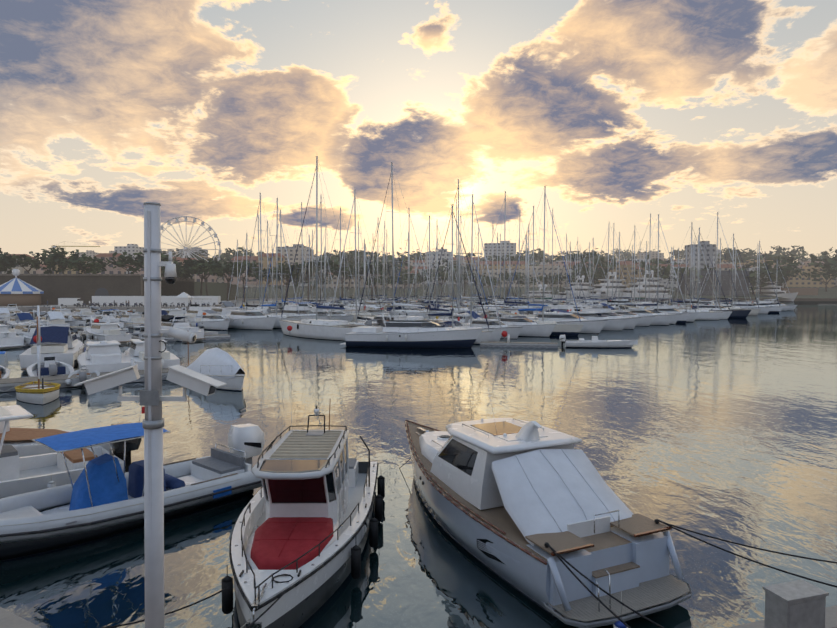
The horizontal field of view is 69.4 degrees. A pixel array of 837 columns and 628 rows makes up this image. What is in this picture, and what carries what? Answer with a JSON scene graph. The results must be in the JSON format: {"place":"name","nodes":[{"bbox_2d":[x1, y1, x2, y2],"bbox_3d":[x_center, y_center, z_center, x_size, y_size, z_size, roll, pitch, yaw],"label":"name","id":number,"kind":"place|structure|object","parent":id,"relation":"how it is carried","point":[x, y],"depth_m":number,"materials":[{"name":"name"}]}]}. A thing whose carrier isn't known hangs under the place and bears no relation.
{"place":"outdoors","nodes":[
{"label":"outdoors","id":0,"kind":"place"},
{"bbox_2d":[0,274,236,304],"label":"rampart wall","id":1,"kind":"structure","parent":0,"point":[82,287],"depth_m":189.21,"materials":[{"name":"brown stone"}]},
{"bbox_2d":[0,245,182,276],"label":"trees","id":2,"kind":"object","parent":1,"relation":"on","point":[74,260],"depth_m":213.41,"materials":[{"name":"green plant"}]},
{"bbox_2d":[0,301,836,627],"bbox_3d":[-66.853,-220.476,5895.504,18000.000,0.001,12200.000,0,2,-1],"label":"water","id":3,"kind":"structure","parent":0,"point":[724,429],"depth_m":23.61,"materials":[{"name":"grey liquid"}]},
{"bbox_2d":[15,305,59,404],"bbox_3d":[-21.345,2.293,33.858,2.171,5.558,5.889,-2,3,-37],"label":"pointu","id":4,"kind":"object","parent":3,"relation":"in","point":[39,392],"depth_m":32.98,"materials":[{"name":"yellow paint"}]},
{"bbox_2d":[0,421,110,456],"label":"open boat","id":5,"kind":"object","parent":3,"relation":"on","point":[21,442],"depth_m":20.65,"materials":[{"name":"white plastic"}]},
{"bbox_2d":[0,405,141,498],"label":"motorboat","id":6,"kind":"object","parent":3,"relation":"on","point":[22,475],"depth_m":17.61,"materials":[{"name":"white plastic"}]},
{"bbox_2d":[65,366,99,387],"bbox_3d":[-21.699,4.012,39.249,2.060,1.340,4.661,-1,2,-27],"label":"rib","id":7,"kind":"object","parent":3,"relation":"on","point":[82,374],"depth_m":37.50,"materials":[{"name":"white"}]},
{"bbox_2d":[0,340,168,391],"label":"motorboat","id":8,"kind":"object","parent":3,"relation":"on","point":[104,357],"depth_m":40.91,"materials":[{"name":"white plastic"}]},
{"bbox_2d":[19,325,179,371],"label":"pontoon boats","id":9,"kind":"object","parent":3,"relation":"in","point":[64,344],"depth_m":45.95,"materials":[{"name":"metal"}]},
{"bbox_2d":[0,304,229,348],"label":"moored motorboats","id":10,"kind":"object","parent":3,"relation":"on","point":[17,328],"depth_m":74.70,"materials":[{"name":"white"}]},
{"bbox_2d":[0,406,264,560],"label":"rib","id":11,"kind":"object","parent":3,"relation":"in","point":[102,496],"depth_m":15.37,"materials":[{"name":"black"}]},
{"bbox_2d":[186,342,244,390],"bbox_3d":[-12.524,3.051,38.333,2.894,3.800,6.918,-2,3,-41],"label":"covered boat","id":12,"kind":"object","parent":3,"relation":"on","point":[216,363],"depth_m":37.00,"materials":[{"name":"white fabric"}]},
{"bbox_2d":[221,377,384,627],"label":"cabin boat","id":13,"kind":"object","parent":3,"relation":"on","point":[305,524],"depth_m":12.56,"materials":[{"name":"white plastic"}]},
{"bbox_2d":[209,202,541,309],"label":"sailboats","id":14,"kind":"object","parent":3,"relation":"on","point":[229,304],"depth_m":174.36,"materials":[{"name":"white gelcoat"},{"name":"aluminium"},{"name":"grey teak"}]},
{"bbox_2d":[182,307,637,347],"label":"moored boats","id":15,"kind":"object","parent":3,"relation":"on","point":[390,333],"depth_m":63.46,"materials":[{"name":"white plastic"}]},
{"bbox_2d":[326,230,497,303],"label":"sailboats","id":16,"kind":"object","parent":3,"relation":"on","point":[401,299],"depth_m":240.16,"materials":[{"name":"white gelcoat"},{"name":"aluminium"},{"name":"grey teak"}]},
{"bbox_2d":[161,193,665,329],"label":"sailboats","id":17,"kind":"object","parent":3,"relation":"on","point":[216,318],"depth_m":125.30,"materials":[{"name":"white gelcoat"},{"name":"aluminium"},{"name":"grey teak"}]},
{"bbox_2d":[279,156,796,343],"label":"sailboats","id":18,"kind":"object","parent":3,"relation":"on","point":[568,320],"depth_m":91.72,"materials":[{"name":"white plastic"}]},
{"bbox_2d":[405,375,691,627],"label":"motor yacht","id":19,"kind":"object","parent":3,"relation":"on","point":[506,499],"depth_m":12.43,"materials":[{"name":"white plastic"}]},
{"bbox_2d":[511,270,797,302],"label":"yachts","id":20,"kind":"object","parent":3,"relation":"on","point":[768,289],"depth_m":317.41,"materials":[{"name":"white"}]},
{"bbox_2d":[0,298,836,311],"bbox_3d":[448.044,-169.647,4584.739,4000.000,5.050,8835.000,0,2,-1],"label":"quay","id":21,"kind":"structure","parent":0,"point":[238,301],"depth_m":180.80,"materials":[{"name":"grey concrete"}]},
{"bbox_2d":[0,269,43,305],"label":"carousel","id":22,"kind":"object","parent":21,"relation":"on","point":[17,291],"depth_m":176.92,"materials":[{"name":"blue"}]},
{"bbox_2d":[58,298,82,305],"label":"van","id":23,"kind":"object","parent":21,"relation":"on","point":[67,301],"depth_m":173.91,"materials":[{"name":"white metal"}]},
{"bbox_2d":[47,300,235,306],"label":"parked cars","id":24,"kind":"object","parent":21,"relation":"on","point":[127,303],"depth_m":167.56,"materials":[{"name":"grey metal"}]},
{"bbox_2d":[92,292,220,305],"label":"market tents","id":25,"kind":"object","parent":21,"relation":"on","point":[186,298],"depth_m":183.49,"materials":[{"name":"white fabric"}]},
{"bbox_2d":[161,216,221,261],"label":"ferris wheel","id":26,"kind":"object","parent":21,"relation":"on","point":[187,248],"depth_m":327.50,"materials":[{"name":"white metal"}]},
{"bbox_2d":[161,257,599,301],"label":"pine trees","id":27,"kind":"object","parent":21,"relation":"on","point":[199,267],"depth_m":232.70,"materials":[{"name":"green plant"}]},
{"bbox_2d":[0,241,836,295],"bbox_3d":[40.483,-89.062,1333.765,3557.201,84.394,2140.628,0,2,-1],"label":"town buildings","id":28,"kind":"structure","parent":21,"relation":"on","point":[722,271],"depth_m":398.95,"materials":[{"name":"concrete"}]},
{"bbox_2d":[0,605,836,627],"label":"quay","id":29,"kind":"structure","parent":0,"point":[8,619],"depth_m":8.93,"materials":[{"name":"concrete"}]},
{"bbox_2d":[74,202,225,627],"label":"cctv pole","id":30,"kind":"object","parent":29,"relation":"on","point":[151,398],"depth_m":6.97,"materials":[{"name":"metal"}]},
{"bbox_2d":[102,587,288,627],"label":"mooring ropes","id":31,"kind":"object","parent":29,"relation":"on","point":[265,611],"depth_m":9.65,"materials":[{"name":"black fabric"}]},
{"bbox_2d":[400,458,836,627],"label":"mooring ropes","id":32,"kind":"object","parent":29,"relation":"on","point":[559,556],"depth_m":10.70,"materials":[{"name":"black fabric"}]},
{"bbox_2d":[763,580,828,627],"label":"concrete post","id":33,"kind":"object","parent":29,"relation":"on","point":[797,604],"depth_m":7.54,"materials":[{"name":"concrete"}]},
{"bbox_2d":[0,0,836,263],"label":"sky","id":34,"kind":"structure","parent":0,"point":[684,112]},
{"bbox_2d":[237,284,836,297],"bbox_3d":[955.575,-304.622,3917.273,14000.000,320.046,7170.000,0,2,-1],"label":"quay","id":35,"kind":"structure","parent":0,"point":[831,292],"depth_m":361.69,"materials":[{"name":"brown"}]},
{"bbox_2d":[51,241,482,255],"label":"tower cranes","id":36,"kind":"object","parent":35,"relation":"on","point":[99,246],"depth_m":793.79,"materials":[{"name":"yellow"}]},
{"bbox_2d":[29,245,836,294],"bbox_3d":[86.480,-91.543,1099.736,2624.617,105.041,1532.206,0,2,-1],"label":"hillside trees","id":37,"kind":"object","parent":35,"relation":"on","point":[829,267],"depth_m":390.39,"materials":[{"name":"green plant"}]}
]}

